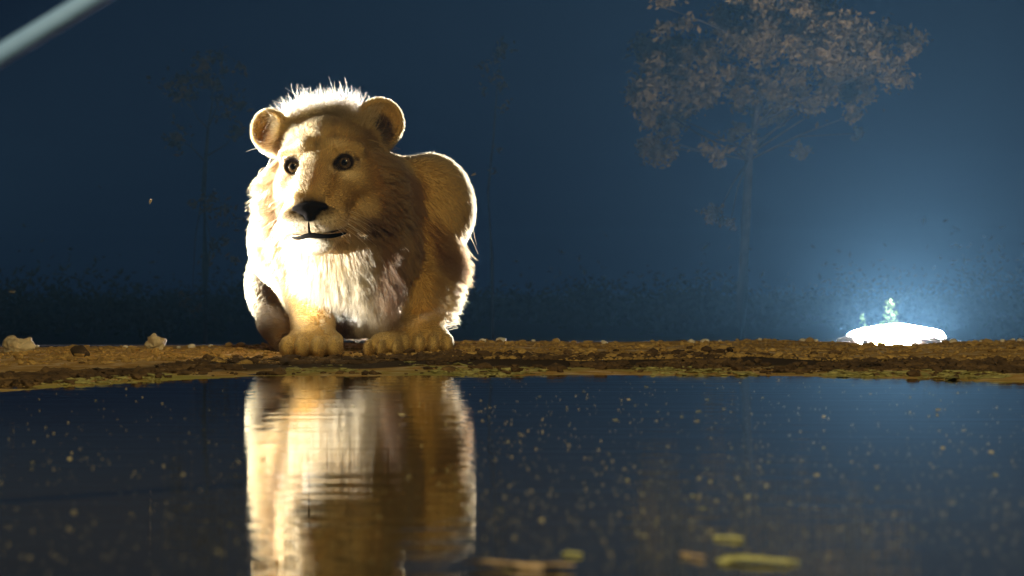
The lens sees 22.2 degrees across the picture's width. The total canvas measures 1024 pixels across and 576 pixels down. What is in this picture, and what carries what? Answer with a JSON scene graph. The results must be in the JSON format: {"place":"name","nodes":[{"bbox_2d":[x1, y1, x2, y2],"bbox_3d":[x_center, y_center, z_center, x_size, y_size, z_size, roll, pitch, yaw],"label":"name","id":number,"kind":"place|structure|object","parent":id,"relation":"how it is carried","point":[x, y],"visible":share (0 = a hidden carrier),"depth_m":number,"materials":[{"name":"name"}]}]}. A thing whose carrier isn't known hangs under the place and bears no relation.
{"place":"outdoors","nodes":[
{"label":"outdoors","id":0,"kind":"place"},
{"bbox_2d":[0,0,109,66],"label":"pole","id":1,"kind":"object","parent":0,"point":[41,29],"visible":1,"depth_m":1.94,"materials":[{"name":"grey metal"}]},
{"bbox_2d":[0,371,1023,575],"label":"water","id":2,"kind":"structure","parent":0,"point":[314,459],"depth_m":2.63,"materials":[{"name":"blue liquid"}]},
{"bbox_2d":[474,559,520,566],"bbox_3d":[-0.007,0.188,1.781,0.045,0.003,0.016,0,0,39],"label":"floating leaf","id":3,"kind":"object","parent":2,"relation":"on","point":[483,560],"visible":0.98,"depth_m":1.78,"materials":[{"name":"brown plant"}]},
{"bbox_2d":[463,561,574,568],"bbox_3d":[0.005,0.187,1.765,0.077,0.004,0.007,0,0,10],"label":"floating leaf","id":4,"kind":"object","parent":2,"relation":"on","point":[539,565],"visible":1,"depth_m":1.76,"materials":[{"name":"brown plant"}]},
{"bbox_2d":[41,361,1014,385],"bbox_3d":[-0.080,0.212,5.115,3.339,0.077,2.366,0,0,-13],"label":"algae fringe","id":5,"kind":"object","parent":2,"relation":"on","point":[656,369],"visible":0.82,"depth_m":5.70,"materials":[{"name":"green plant"}]},
{"bbox_2d":[561,551,581,554],"bbox_3d":[0.041,0.188,1.855,0.018,0.002,0.013,0,0,42],"label":"floating leaf","id":6,"kind":"object","parent":2,"relation":"on","point":[571,553],"visible":1,"depth_m":1.85,"materials":[{"name":"yellow plant"}]},
{"bbox_2d":[679,552,704,556],"bbox_3d":[0.126,0.188,1.838,0.009,0.002,0.030,0,0,-29],"label":"floating leaf","id":7,"kind":"object","parent":2,"relation":"on","point":[683,554],"visible":1,"depth_m":1.84,"materials":[{"name":"brown plant"}]},
{"bbox_2d":[713,535,743,538],"bbox_3d":[0.163,0.188,1.971,0.022,0.002,0.022,0,0,-12],"label":"floating leaf","id":8,"kind":"object","parent":2,"relation":"on","point":[725,536],"visible":1,"depth_m":1.97,"materials":[{"name":"yellow plant"}]},
{"bbox_2d":[715,554,798,562],"bbox_3d":[0.169,0.188,1.804,0.057,0.003,0.034,0,0,23],"label":"floating leaf","id":9,"kind":"object","parent":2,"relation":"on","point":[727,558],"visible":1,"depth_m":1.80,"materials":[{"name":"plant"}]},
{"bbox_2d":[0,295,1023,391],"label":"ground","id":10,"kind":"structure","parent":0,"point":[249,334],"depth_m":8.08,"materials":[{"name":"brown soil"}]},
{"bbox_2d":[2,335,35,351],"bbox_3d":[-1.434,0.175,7.598,0.091,0.076,0.067,0,0,-24],"label":"stone","id":11,"kind":"object","parent":10,"relation":"on","point":[10,343],"visible":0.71,"depth_m":7.58,"materials":[{"name":"beige stone"}]},
{"bbox_2d":[70,345,89,356],"bbox_3d":[-1.157,0.176,6.996,0.055,0.044,0.064,0,0,-16],"label":"mud lump","id":12,"kind":"object","parent":10,"relation":"on","point":[81,349],"visible":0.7,"depth_m":6.98,"materials":[{"name":"brown soil"}]},
{"bbox_2d":[144,333,166,349],"bbox_3d":[-1.078,0.172,7.900,0.065,0.073,0.074,0,0,0],"label":"stone","id":13,"kind":"object","parent":10,"relation":"on","point":[154,340],"visible":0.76,"depth_m":7.88,"materials":[{"name":"beige stone"}]},
{"bbox_2d":[146,46,252,343],"bbox_3d":[-3.030,-0.738,25.826,1.139,3.192,1.696,0,0,6],"label":"bushy tree","id":14,"kind":"object","parent":10,"relation":"on","point":[178,138],"visible":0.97,"depth_m":25.85,"materials":[{"name":"blue plant"}]},
{"bbox_2d":[243,79,477,357],"bbox_3d":[-0.440,-0.158,7.507,0.662,0.700,1.626,0,0,0],"label":"lion","id":15,"kind":"object","parent":10,"relation":"on","point":[359,229],"visible":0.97,"depth_m":6.95},
{"bbox_2d":[473,35,518,340],"bbox_3d":[-0.119,-0.756,24.689,0.365,3.231,0.811,0,0,-24],"label":"slender tree","id":16,"kind":"object","parent":10,"relation":"on","point":[501,49],"visible":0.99,"depth_m":24.96,"materials":[{"name":"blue plant"}]},
{"bbox_2d":[0,185,1023,340],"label":"distant scrub","id":17,"kind":"object","parent":10,"relation":"on","point":[23,315],"visible":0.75,"depth_m":47.49,"materials":[{"name":"blue plant"}]},
{"bbox_2d":[0,346,1023,387],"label":"mud clods","id":18,"kind":"object","parent":10,"relation":"on","point":[996,364],"visible":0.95,"depth_m":6.06,"materials":[{"name":"brown soil"}]},
{"bbox_2d":[0,337,1023,365],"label":"earth crumbs","id":19,"kind":"object","parent":10,"relation":"on","point":[216,352],"visible":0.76,"depth_m":7.23,"materials":[{"name":"brown soil"}]},
{"bbox_2d":[620,0,933,339],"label":"tree","id":20,"kind":"object","parent":10,"relation":"on","point":[850,73],"visible":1,"depth_m":20.84,"materials":[{"name":"brown plant"}]},
{"bbox_2d":[836,335,853,341],"bbox_3d":[2.170,0.339,16.900,0.140,0.071,0.085,0,0,10],"label":"lamp stone","id":21,"kind":"object","parent":10,"relation":"on","point":[846,338],"visible":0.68,"depth_m":16.88,"materials":[{"name":"grey stone"}]},
{"bbox_2d":[850,337,861,342],"bbox_3d":[2.206,0.342,16.797,0.070,0.059,0.121,0,0,38],"label":"lamp stone","id":22,"kind":"object","parent":10,"relation":"on","point":[855,340],"visible":0.72,"depth_m":16.77,"materials":[{"name":"white stone"}]},
{"bbox_2d":[858,313,866,328],"bbox_3d":[2.324,0.273,17.393,0.094,0.222,0.093,0,0,0],"label":"young plant","id":23,"kind":"object","parent":10,"relation":"on","point":[863,320],"visible":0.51,"depth_m":17.39,"materials":[{"name":"green plant"}]},
{"bbox_2d":[861,339,873,343],"bbox_3d":[2.270,0.355,16.709,0.079,0.061,0.126,0,0,-13],"label":"lamp stone","id":24,"kind":"object","parent":10,"relation":"on","point":[865,341],"visible":0.43,"depth_m":16.68,"materials":[{"name":"white stone"}]},
{"bbox_2d":[879,298,898,324],"bbox_3d":[2.505,0.244,17.398,0.236,0.353,0.192,0,0,-27],"label":"young plant","id":25,"kind":"object","parent":10,"relation":"on","point":[888,311],"visible":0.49,"depth_m":17.39,"materials":[{"name":"green plant"}]},
{"bbox_2d":[848,324,944,344],"bbox_3d":[2.498,0.349,17.021,0.640,0.228,0.243,0,0,0],"label":"floodlight","id":26,"kind":"object","parent":10,"relation":"on","point":[903,334],"visible":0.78,"depth_m":16.94,"materials":[{"name":"white glass"}]},
{"bbox_2d":[909,337,933,344],"bbox_3d":[2.621,0.350,16.702,0.154,0.079,0.094,0,0,35],"label":"lamp stone","id":27,"kind":"object","parent":10,"relation":"on","point":[919,340],"visible":0.57,"depth_m":16.68,"materials":[{"name":"white stone"}]},
{"bbox_2d":[926,336,941,342],"bbox_3d":[2.712,0.340,16.802,0.136,0.066,0.078,0,0,-26],"label":"lamp stone","id":28,"kind":"object","parent":10,"relation":"on","point":[935,339],"visible":0.6,"depth_m":16.78,"materials":[{"name":"white stone"}]},
{"bbox_2d":[0,379,1023,574],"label":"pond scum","id":29,"kind":"object","parent":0,"point":[598,491],"visible":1,"depth_m":2.37,"materials":[{"name":"plant"}]},
{"bbox_2d":[0,0,1023,297],"label":"sky","id":30,"kind":"structure","parent":0,"point":[80,112],"materials":[{"name":"blue"}]}
]}

